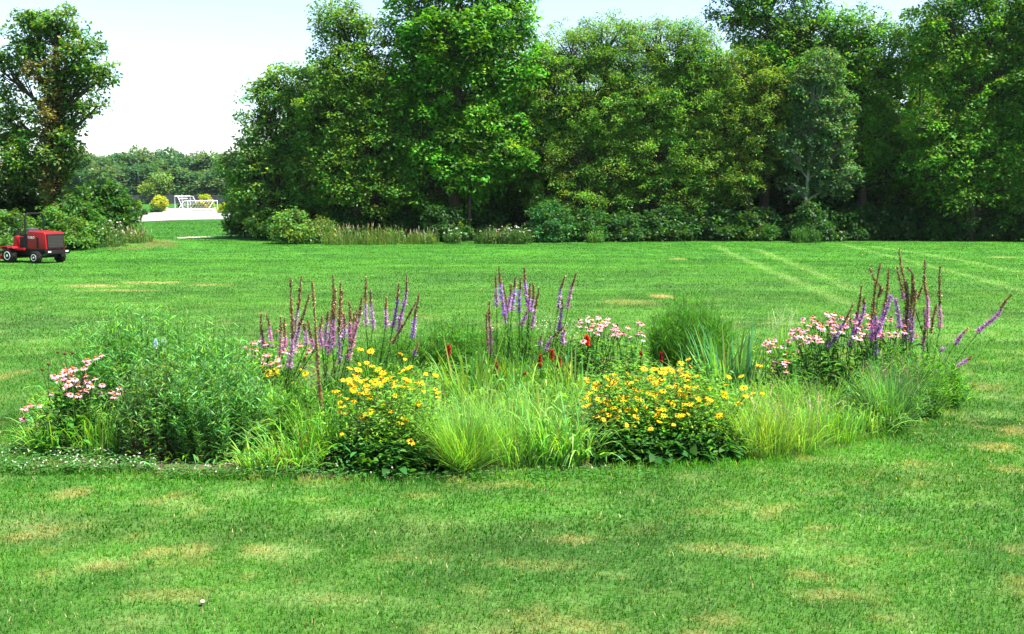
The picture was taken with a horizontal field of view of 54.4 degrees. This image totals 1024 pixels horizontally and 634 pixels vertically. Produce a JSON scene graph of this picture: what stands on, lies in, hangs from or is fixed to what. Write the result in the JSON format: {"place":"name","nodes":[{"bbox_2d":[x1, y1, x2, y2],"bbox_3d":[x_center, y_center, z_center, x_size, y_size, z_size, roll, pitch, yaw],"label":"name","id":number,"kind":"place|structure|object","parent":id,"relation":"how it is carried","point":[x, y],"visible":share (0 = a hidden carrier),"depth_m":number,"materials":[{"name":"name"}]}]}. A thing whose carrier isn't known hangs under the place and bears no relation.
{"place":"outdoors","nodes":[
{"label":"outdoors","id":0,"kind":"place"},
{"bbox_2d":[21,355,922,479],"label":"soil","id":1,"kind":"structure","parent":0,"point":[389,474],"depth_m":9.32,"materials":[{"name":"soil"}]},
{"bbox_2d":[2,405,94,456],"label":"grass clump","id":2,"kind":"object","parent":1,"relation":"on","point":[46,433],"visible":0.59,"depth_m":9.52,"materials":[{"name":"plant"}]},
{"bbox_2d":[19,351,120,457],"bbox_3d":[-4.244,0.859,9.612,0.939,1.054,0.793,4,8,33],"label":"coneflower","id":3,"kind":"object","parent":1,"relation":"on","point":[69,398],"visible":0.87,"depth_m":9.61,"materials":[{"name":"green plant"}]},
{"bbox_2d":[51,396,131,457],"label":"grass clump","id":4,"kind":"object","parent":1,"relation":"on","point":[103,438],"visible":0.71,"depth_m":9.52,"materials":[{"name":"plant"}]},
{"bbox_2d":[90,333,192,461],"bbox_3d":[-3.398,0.743,9.518,0.984,1.198,0.909,5,8,34],"label":"bluestar shrub","id":5,"kind":"object","parent":1,"relation":"on","point":[145,431],"visible":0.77,"depth_m":9.35,"materials":[{"name":"green plant"}]},
{"bbox_2d":[61,294,228,421],"bbox_3d":[-4.045,0.423,11.067,1.923,1.474,1.383,0,7,0],"label":"bluestar shrub","id":6,"kind":"object","parent":1,"relation":"on","point":[106,374],"visible":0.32,"depth_m":10.81,"materials":[{"name":"green plant"}]},
{"bbox_2d":[139,342,284,463],"bbox_3d":[-2.855,0.794,9.549,1.313,1.089,1.109,0,7,0],"label":"bluestar shrub","id":7,"kind":"object","parent":1,"relation":"on","point":[213,410],"visible":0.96,"depth_m":9.31,"materials":[{"name":"green plant"}]},
{"bbox_2d":[152,310,276,392],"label":"bluestar shrub","id":8,"kind":"object","parent":1,"relation":"on","point":[254,368],"visible":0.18,"depth_m":10.48,"materials":[{"name":"green plant"}]},
{"bbox_2d":[214,433,287,471],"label":"grass clump","id":9,"kind":"object","parent":1,"relation":"on","point":[257,459],"visible":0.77,"depth_m":9.02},
{"bbox_2d":[242,329,311,391],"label":"coneflower","id":10,"kind":"object","parent":1,"relation":"on","point":[266,362],"visible":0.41,"depth_m":11.83,"materials":[{"name":"pink plant"}]},
{"bbox_2d":[261,275,314,399],"bbox_3d":[-2.544,0.354,11.032,0.896,1.622,0.886,0,7,0],"label":"blazing star","id":11,"kind":"object","parent":1,"relation":"on","point":[295,332],"visible":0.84,"depth_m":10.96,"materials":[{"name":"purple plant"}]},
{"bbox_2d":[233,414,358,472],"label":"grass clump","id":12,"kind":"object","parent":1,"relation":"on","point":[302,454],"visible":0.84,"depth_m":9.00,"materials":[{"name":"plant"}]},
{"bbox_2d":[263,374,353,452],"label":"clump","id":13,"kind":"object","parent":1,"relation":"on","point":[307,399],"visible":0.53,"depth_m":9.64,"materials":[{"name":"green plant"}]},
{"bbox_2d":[272,396,360,462],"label":"grass clump","id":14,"kind":"object","parent":1,"relation":"on","point":[315,432],"visible":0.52,"depth_m":9.27,"materials":[{"name":"plant"}]},
{"bbox_2d":[0,441,656,478],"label":"clover","id":15,"kind":"object","parent":1,"relation":"on","point":[149,459],"visible":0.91,"depth_m":8.97,"materials":[{"name":"green plant"}]},
{"bbox_2d":[293,275,368,416],"bbox_3d":[-2.022,0.360,10.842,0.954,1.652,0.883,-4,8,-28],"label":"blazing star","id":16,"kind":"object","parent":1,"relation":"on","point":[333,334],"visible":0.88,"depth_m":10.72,"materials":[{"name":"purple plant"}]},
{"bbox_2d":[307,298,363,417],"bbox_3d":[-1.906,0.472,11.022,0.876,1.391,0.950,0,7,0],"label":"blazing star","id":17,"kind":"object","parent":1,"relation":"on","point":[352,328],"visible":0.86,"depth_m":10.99,"materials":[{"name":"purple plant"}]},
{"bbox_2d":[341,276,399,393],"bbox_3d":[-1.772,0.224,12.572,0.905,1.522,0.925,0,7,0],"label":"blazing star","id":18,"kind":"object","parent":1,"relation":"on","point":[372,326],"visible":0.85,"depth_m":12.42,"materials":[{"name":"purple plant"}]},
{"bbox_2d":[331,327,442,378],"bbox_3d":[-1.669,0.489,13.718,1.619,0.738,1.106,0,7,0],"label":"leafy mound","id":19,"kind":"object","parent":1,"relation":"on","point":[401,344],"visible":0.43,"depth_m":13.64,"materials":[{"name":"green plant"}]},
{"bbox_2d":[311,348,467,479],"bbox_3d":[-1.113,0.895,9.203,1.497,1.107,1.212,0,7,0],"label":"black eyed susan","id":20,"kind":"object","parent":1,"relation":"on","point":[381,445],"visible":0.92,"depth_m":9.06,"materials":[{"name":"green plant"}]},
{"bbox_2d":[367,275,428,399],"bbox_3d":[-1.404,0.247,12.302,0.871,1.538,0.894,-5,8,-34],"label":"blazing star","id":21,"kind":"object","parent":1,"relation":"on","point":[414,308],"visible":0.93,"depth_m":12.31,"materials":[{"name":"purple plant"}]},
{"bbox_2d":[409,309,502,378],"bbox_3d":[-0.782,0.361,13.886,1.412,0.979,1.174,0,7,0],"label":"leafy mound","id":22,"kind":"object","parent":1,"relation":"on","point":[462,343],"visible":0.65,"depth_m":13.70,"materials":[{"name":"green plant"}]},
{"bbox_2d":[394,393,527,472],"bbox_3d":[-0.483,1.045,9.023,1.390,0.714,1.354,3,8,27],"label":"grass clump","id":23,"kind":"object","parent":1,"relation":"on","point":[474,450],"visible":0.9,"depth_m":8.92,"materials":[{"name":"plant"}]},
{"bbox_2d":[420,332,514,413],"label":"iris clump","id":24,"kind":"object","parent":1,"relation":"on","point":[479,371],"visible":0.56,"depth_m":11.12,"materials":[{"name":"green plant"}]},
{"bbox_2d":[4,335,955,476],"bbox_3d":[0.220,0.830,12.271,11.640,0.594,7.153,0,7,0],"label":"ground cover","id":25,"kind":"object","parent":1,"relation":"on","point":[349,376],"visible":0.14,"depth_m":10.93,"materials":[{"name":"green plant"}]},
{"bbox_2d":[435,368,545,439],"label":"grass clump","id":26,"kind":"object","parent":1,"relation":"on","point":[485,402],"visible":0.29,"depth_m":10.23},
{"bbox_2d":[474,267,530,384],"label":"blazing star","id":27,"kind":"object","parent":1,"relation":"on","point":[507,310],"visible":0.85,"depth_m":12.50,"materials":[{"name":"purple plant"}]},
{"bbox_2d":[445,350,562,410],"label":"ornamental grass","id":28,"kind":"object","parent":1,"relation":"on","point":[507,375],"depth_m":11.32,"materials":[{"name":"green plant"}]},
{"bbox_2d":[450,377,577,470],"bbox_3d":[0.029,1.007,9.238,1.359,0.739,1.338,0,7,0],"label":"grass clump","id":29,"kind":"object","parent":1,"relation":"on","point":[512,460],"visible":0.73,"depth_m":9.12,"materials":[{"name":"plant"}]},
{"bbox_2d":[468,319,573,370],"bbox_3d":[0.117,0.425,13.784,1.546,0.841,1.104,0,7,0],"label":"leafy mound","id":30,"kind":"object","parent":1,"relation":"on","point":[512,343],"visible":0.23,"depth_m":13.63,"materials":[{"name":"green plant"}]},
{"bbox_2d":[498,267,555,383],"bbox_3d":[0.193,0.181,12.503,0.961,1.625,0.905,0,7,0],"label":"blazing star","id":31,"kind":"object","parent":1,"relation":"on","point":[530,307],"visible":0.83,"depth_m":12.51,"materials":[{"name":"purple plant"}]},
{"bbox_2d":[482,367,592,434],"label":"grass clump","id":32,"kind":"object","parent":1,"relation":"on","point":[557,402],"visible":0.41,"depth_m":10.50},
{"bbox_2d":[527,272,580,393],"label":"blazing star","id":33,"kind":"object","parent":1,"relation":"on","point":[560,328],"visible":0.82,"depth_m":12.57,"materials":[{"name":"purple plant"}]},
{"bbox_2d":[503,388,612,468],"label":"grass clump","id":34,"kind":"object","parent":1,"relation":"on","point":[561,457],"visible":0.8,"depth_m":9.15,"materials":[{"name":"plant"}]},
{"bbox_2d":[531,338,612,409],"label":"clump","id":35,"kind":"object","parent":1,"relation":"on","point":[567,380],"visible":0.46,"depth_m":11.74,"materials":[{"name":"green plant"}]},
{"bbox_2d":[531,403,633,468],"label":"grass clump","id":36,"kind":"object","parent":1,"relation":"on","point":[588,446],"visible":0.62,"depth_m":9.22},
{"bbox_2d":[566,315,629,390],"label":"coneflower","id":37,"kind":"object","parent":1,"relation":"on","point":[597,356],"visible":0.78,"depth_m":12.76,"materials":[{"name":"green plant"}]},
{"bbox_2d":[605,320,655,387],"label":"coneflower","id":38,"kind":"object","parent":1,"relation":"on","point":[634,354],"visible":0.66,"depth_m":12.95,"materials":[{"name":"green plant"}]},
{"bbox_2d":[568,340,695,465],"bbox_3d":[1.155,0.806,9.597,1.388,1.159,1.217,0,7,0],"label":"black eyed susan","id":39,"kind":"object","parent":1,"relation":"on","point":[627,435],"visible":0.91,"depth_m":9.43,"materials":[{"name":"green plant"}]},
{"bbox_2d":[633,284,737,382],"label":"clump","id":40,"kind":"object","parent":1,"relation":"on","point":[667,336],"visible":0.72,"depth_m":13.52,"materials":[{"name":"green plant"}]},
{"bbox_2d":[630,349,763,464],"bbox_3d":[1.769,0.853,9.677,1.456,1.203,1.155,0,7,0],"label":"black eyed susan","id":41,"kind":"object","parent":1,"relation":"on","point":[699,432],"visible":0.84,"depth_m":9.51,"materials":[{"name":"green plant"}]},
{"bbox_2d":[664,317,783,404],"bbox_3d":[2.579,0.526,12.055,1.343,1.060,1.452,-4,8,-29],"label":"iris clump","id":42,"kind":"object","parent":1,"relation":"on","point":[737,369],"visible":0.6,"depth_m":11.93,"materials":[{"name":"green plant"}]},
{"bbox_2d":[705,391,825,459],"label":"grass clump","id":43,"kind":"object","parent":1,"relation":"on","point":[763,443],"visible":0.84,"depth_m":9.48,"materials":[{"name":"plant"}]},
{"bbox_2d":[726,368,825,419],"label":"grass clump","id":44,"kind":"object","parent":1,"relation":"on","point":[776,390],"visible":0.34,"depth_m":11.02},
{"bbox_2d":[750,338,820,404],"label":"coneflower","id":45,"kind":"object","parent":1,"relation":"on","point":[785,369],"visible":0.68,"depth_m":11.81,"materials":[{"name":"green plant"}]},
{"bbox_2d":[743,384,856,454],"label":"grass clump","id":46,"kind":"object","parent":1,"relation":"on","point":[814,429],"visible":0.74,"depth_m":9.70,"materials":[{"name":"plant"}]},
{"bbox_2d":[758,363,870,423],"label":"grass clump","id":47,"kind":"object","parent":1,"relation":"on","point":[810,388],"visible":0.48,"depth_m":11.07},
{"bbox_2d":[781,312,862,404],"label":"coneflower","id":48,"kind":"object","parent":1,"relation":"on","point":[821,366],"visible":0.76,"depth_m":11.97,"materials":[{"name":"green plant"}]},
{"bbox_2d":[785,393,883,446],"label":"grass clump","id":49,"kind":"object","parent":1,"relation":"on","point":[849,435],"visible":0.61,"depth_m":9.99,"materials":[{"name":"plant"}]},
{"bbox_2d":[811,286,875,403],"bbox_3d":[4.106,0.336,12.059,0.919,1.419,0.977,0,7,0],"label":"blazing star","id":50,"kind":"object","parent":1,"relation":"on","point":[860,321],"visible":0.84,"depth_m":11.95,"materials":[{"name":"purple plant"}]},
{"bbox_2d":[844,263,902,406],"bbox_3d":[4.292,0.216,11.766,0.944,1.724,0.919,0,7,0],"label":"blazing star","id":51,"kind":"object","parent":1,"relation":"on","point":[875,330],"visible":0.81,"depth_m":11.72,"materials":[{"name":"purple plant"}]},
{"bbox_2d":[824,398,930,436],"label":"grass clump","id":52,"kind":"object","parent":1,"relation":"on","point":[880,426],"visible":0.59,"depth_m":10.38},
{"bbox_2d":[840,312,927,404],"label":"coneflower","id":53,"kind":"object","parent":1,"relation":"on","point":[881,338],"visible":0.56,"depth_m":11.95,"materials":[{"name":"pink plant"}]},
{"bbox_2d":[835,348,955,429],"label":"grass clump","id":54,"kind":"object","parent":1,"relation":"on","point":[900,401],"visible":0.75,"depth_m":10.60,"materials":[{"name":"plant"}]},
{"bbox_2d":[843,340,958,420],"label":"tall herb","id":55,"kind":"object","parent":1,"relation":"on","point":[939,399],"visible":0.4,"depth_m":11.13,"materials":[{"name":"green plant"}]},
{"bbox_2d":[895,248,921,370],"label":"blazing star","id":56,"kind":"object","parent":1,"relation":"on","point":[909,322],"visible":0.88,"depth_m":11.84,"materials":[{"name":"purple plant"}]},
{"bbox_2d":[913,259,961,392],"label":"blazing star","id":57,"kind":"object","parent":1,"relation":"on","point":[926,332],"visible":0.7,"depth_m":11.97,"materials":[{"name":"purple plant"}]},
{"bbox_2d":[903,352,976,409],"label":"tall herb","id":58,"kind":"object","parent":1,"relation":"on","point":[954,399],"visible":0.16,"depth_m":11.73,"materials":[{"name":"green plant"}]},
{"bbox_2d":[0,204,1023,633],"bbox_3d":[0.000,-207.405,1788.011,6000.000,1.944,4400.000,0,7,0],"label":"ground","id":59,"kind":"structure","parent":0,"point":[550,556],"depth_m":7.97,"materials":[{"name":"plant"}]},
{"bbox_2d":[0,207,35,251],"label":"shrub","id":60,"kind":"object","parent":59,"relation":"on","point":[7,235],"visible":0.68,"depth_m":46.89,"materials":[{"name":"green plant"}]},
{"bbox_2d":[0,182,63,235],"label":"shrub","id":61,"kind":"object","parent":59,"relation":"on","point":[29,202],"visible":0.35,"depth_m":53.34,"materials":[{"name":"green plant"}]},
{"bbox_2d":[0,212,69,263],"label":"riding mower","id":62,"kind":"object","parent":59,"relation":"on","point":[35,245],"visible":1,"depth_m":39.12,"materials":[{"name":"metal"}]},
{"bbox_2d":[19,206,75,244],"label":"shrub","id":63,"kind":"object","parent":59,"relation":"on","point":[55,214],"visible":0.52,"depth_m":48.29,"materials":[{"name":"green plant"}]},
{"bbox_2d":[0,0,122,220],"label":"tall tree","id":64,"kind":"object","parent":59,"relation":"on","point":[23,166],"visible":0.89,"depth_m":50.55,"materials":[{"name":"green plant"}]},
{"bbox_2d":[16,46,74,209],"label":"vine","id":65,"kind":"object","parent":64,"relation":"attached to","point":[50,112],"visible":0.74,"depth_m":50.33,"materials":[{"name":"green plant"}]},
{"bbox_2d":[51,211,99,249],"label":"shrub","id":66,"kind":"object","parent":59,"relation":"on","point":[80,236],"visible":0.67,"depth_m":49.24,"materials":[{"name":"green plant"}]},
{"bbox_2d":[45,182,109,247],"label":"shrub","id":67,"kind":"object","parent":59,"relation":"on","point":[81,208],"visible":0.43,"depth_m":50.71,"materials":[{"name":"green plant"}]},
{"bbox_2d":[79,172,139,240],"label":"shrub","id":68,"kind":"object","parent":59,"relation":"on","point":[112,206],"visible":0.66,"depth_m":53.59,"materials":[{"name":"green plant"}]},
{"bbox_2d":[120,162,160,194],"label":"distant tree","id":69,"kind":"object","parent":59,"relation":"on","point":[137,175],"visible":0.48,"depth_m":229.88,"materials":[{"name":"green plant"}]},
{"bbox_2d":[158,166,196,194],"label":"distant tree","id":70,"kind":"object","parent":59,"relation":"on","point":[179,181],"visible":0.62,"depth_m":227.37,"materials":[{"name":"green plant"}]},
{"bbox_2d":[138,210,229,221],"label":"gravel","id":71,"kind":"structure","parent":59,"relation":"on","point":[157,216],"depth_m":140.19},
{"bbox_2d":[192,167,230,194],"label":"distant tree","id":72,"kind":"object","parent":59,"relation":"on","point":[212,184],"visible":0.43,"depth_m":224.97,"materials":[{"name":"green plant"}]},
{"bbox_2d":[240,205,282,240],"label":"shrub","id":73,"kind":"object","parent":59,"relation":"on","point":[261,227],"visible":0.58,"depth_m":61.46,"materials":[{"name":"green plant"}]},
{"bbox_2d":[211,60,370,227],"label":"broadleaf tree","id":74,"kind":"object","parent":59,"relation":"on","point":[244,195],"visible":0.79,"depth_m":62.47,"materials":[{"name":"green plant"}]},
{"bbox_2d":[266,205,315,243],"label":"shrub","id":75,"kind":"object","parent":59,"relation":"on","point":[293,227],"visible":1,"depth_m":56.48,"materials":[{"name":"green plant"}]},
{"bbox_2d":[318,204,387,238],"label":"shrub","id":76,"kind":"object","parent":59,"relation":"on","point":[344,217],"visible":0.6,"depth_m":61.33,"materials":[{"name":"green plant"}]},
{"bbox_2d":[290,0,421,233],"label":"ash tree","id":77,"kind":"object","parent":59,"relation":"on","point":[367,67],"visible":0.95,"depth_m":60.32,"materials":[{"name":"green plant"}]},
{"bbox_2d":[381,206,430,240],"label":"shrub","id":78,"kind":"object","parent":59,"relation":"on","point":[405,221],"visible":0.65,"depth_m":61.45,"materials":[{"name":"green plant"}]},
{"bbox_2d":[419,203,476,241],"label":"shrub","id":79,"kind":"object","parent":59,"relation":"on","point":[447,215],"visible":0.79,"depth_m":59.57,"materials":[{"name":"green plant"}]},
{"bbox_2d":[359,0,555,233],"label":"maple tree","id":80,"kind":"object","parent":59,"relation":"on","point":[462,52],"visible":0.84,"depth_m":59.73,"materials":[{"name":"green plant"}]},
{"bbox_2d":[430,93,537,240],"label":"young maple","id":81,"kind":"object","parent":59,"relation":"on","point":[466,139],"visible":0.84,"depth_m":59.68,"materials":[{"name":"green plant"}]},
{"bbox_2d":[461,205,507,240],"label":"shrub","id":82,"kind":"object","parent":59,"relation":"on","point":[488,217],"visible":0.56,"depth_m":61.63,"materials":[{"name":"green plant"}]},
{"bbox_2d":[465,168,543,234],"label":"bush","id":83,"kind":"object","parent":59,"relation":"on","point":[512,219],"visible":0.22,"depth_m":64.49,"materials":[{"name":"green plant"}]},
{"bbox_2d":[480,40,570,235],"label":"ash tree","id":84,"kind":"object","parent":59,"relation":"on","point":[517,194],"visible":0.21,"depth_m":64.26,"materials":[{"name":"green plant"}]},
{"bbox_2d":[521,197,578,242],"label":"shrub","id":85,"kind":"object","parent":59,"relation":"on","point":[550,231],"visible":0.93,"depth_m":58.52,"materials":[{"name":"green plant"}]},
{"bbox_2d":[498,7,664,219],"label":"willow tree","id":86,"kind":"object","parent":59,"relation":"on","point":[594,60],"visible":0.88,"depth_m":61.26,"materials":[{"name":"green plant"}]},
{"bbox_2d":[562,204,617,241],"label":"shrub","id":87,"kind":"object","parent":59,"relation":"on","point":[586,221],"visible":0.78,"depth_m":59.50,"materials":[{"name":"green plant"}]},
{"bbox_2d":[600,210,653,241],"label":"shrub","id":88,"kind":"object","parent":59,"relation":"on","point":[630,229],"visible":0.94,"depth_m":59.88,"materials":[{"name":"green plant"}]},
{"bbox_2d":[639,201,698,241],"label":"shrub","id":89,"kind":"object","parent":59,"relation":"on","point":[667,225],"visible":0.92,"depth_m":60.32,"materials":[{"name":"green plant"}]},
{"bbox_2d":[596,13,748,222],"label":"elm tree","id":90,"kind":"object","parent":59,"relation":"on","point":[668,107],"visible":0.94,"depth_m":61.23,"materials":[{"name":"green plant"}]},
{"bbox_2d":[679,200,744,240],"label":"shrub","id":91,"kind":"object","parent":59,"relation":"on","point":[711,227],"visible":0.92,"depth_m":60.81,"materials":[{"name":"green plant"}]},
{"bbox_2d":[698,45,798,211],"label":"yellow leaved tree","id":92,"kind":"object","parent":59,"relation":"on","point":[754,113],"visible":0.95,"depth_m":61.01,"materials":[{"name":"green plant"}]},
{"bbox_2d":[720,205,789,240],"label":"shrub","id":93,"kind":"object","parent":59,"relation":"on","point":[761,224],"visible":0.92,"depth_m":60.88,"materials":[{"name":"green plant"}]},
{"bbox_2d":[686,26,825,237],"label":"ash tree","id":94,"kind":"object","parent":59,"relation":"on","point":[779,173],"visible":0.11,"depth_m":64.67,"materials":[{"name":"green plant"}]},
{"bbox_2d":[738,165,802,237],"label":"bush","id":95,"kind":"object","parent":59,"relation":"on","point":[781,202],"visible":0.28,"depth_m":65.21,"materials":[{"name":"green plant"}]},
{"bbox_2d":[699,0,853,208],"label":"cottonwood","id":96,"kind":"object","parent":59,"relation":"on","point":[773,27],"visible":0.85,"depth_m":61.96,"materials":[{"name":"green plant"}]},
{"bbox_2d":[782,196,845,241],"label":"shrub","id":97,"kind":"object","parent":59,"relation":"on","point":[813,215],"visible":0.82,"depth_m":59.97,"materials":[{"name":"green plant"}]},
{"bbox_2d":[767,44,865,218],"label":"silver poplar","id":98,"kind":"object","parent":59,"relation":"on","point":[813,112],"visible":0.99,"depth_m":60.27,"materials":[{"name":"green plant"}]},
{"bbox_2d":[784,167,879,235],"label":"bush","id":99,"kind":"object","parent":59,"relation":"on","point":[839,203],"visible":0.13,"depth_m":65.04,"materials":[{"name":"green plant"}]},
{"bbox_2d":[829,201,887,240],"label":"shrub","id":100,"kind":"object","parent":59,"relation":"on","point":[856,222],"visible":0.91,"depth_m":61.34,"materials":[{"name":"green plant"}]},
{"bbox_2d":[793,0,942,206],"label":"oak tree","id":101,"kind":"object","parent":59,"relation":"on","point":[867,63],"visible":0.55,"depth_m":62.16,"materials":[{"name":"green plant"}]},
{"bbox_2d":[844,67,953,227],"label":"dark tree","id":102,"kind":"object","parent":59,"relation":"on","point":[909,103],"visible":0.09,"depth_m":67.68,"materials":[{"name":"green plant"}]},
{"bbox_2d":[871,203,937,240],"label":"shrub","id":103,"kind":"object","parent":59,"relation":"on","point":[901,224],"visible":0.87,"depth_m":61.30,"materials":[{"name":"green plant"}]},
{"bbox_2d":[867,6,965,213],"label":"ash tree","id":104,"kind":"object","parent":59,"relation":"on","point":[901,199],"visible":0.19,"depth_m":63.60,"materials":[{"name":"green plant"}]},
{"bbox_2d":[917,198,987,240],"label":"shrub","id":105,"kind":"object","parent":59,"relation":"on","point":[947,228],"visible":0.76,"depth_m":60.53,"materials":[{"name":"green plant"}]},
{"bbox_2d":[893,0,1023,240],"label":"linden tree","id":106,"kind":"object","parent":59,"relation":"on","point":[969,155],"visible":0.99,"depth_m":59.24,"materials":[{"name":"green plant"}]},
{"bbox_2d":[973,203,1023,241],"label":"shrub","id":107,"kind":"object","parent":59,"relation":"on","point":[992,232],"visible":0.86,"depth_m":60.32,"materials":[{"name":"green plant"}]},
{"bbox_2d":[0,0,1023,193],"label":"sky","id":108,"kind":"structure","parent":0,"point":[184,62],"materials":[{"name":"white"}]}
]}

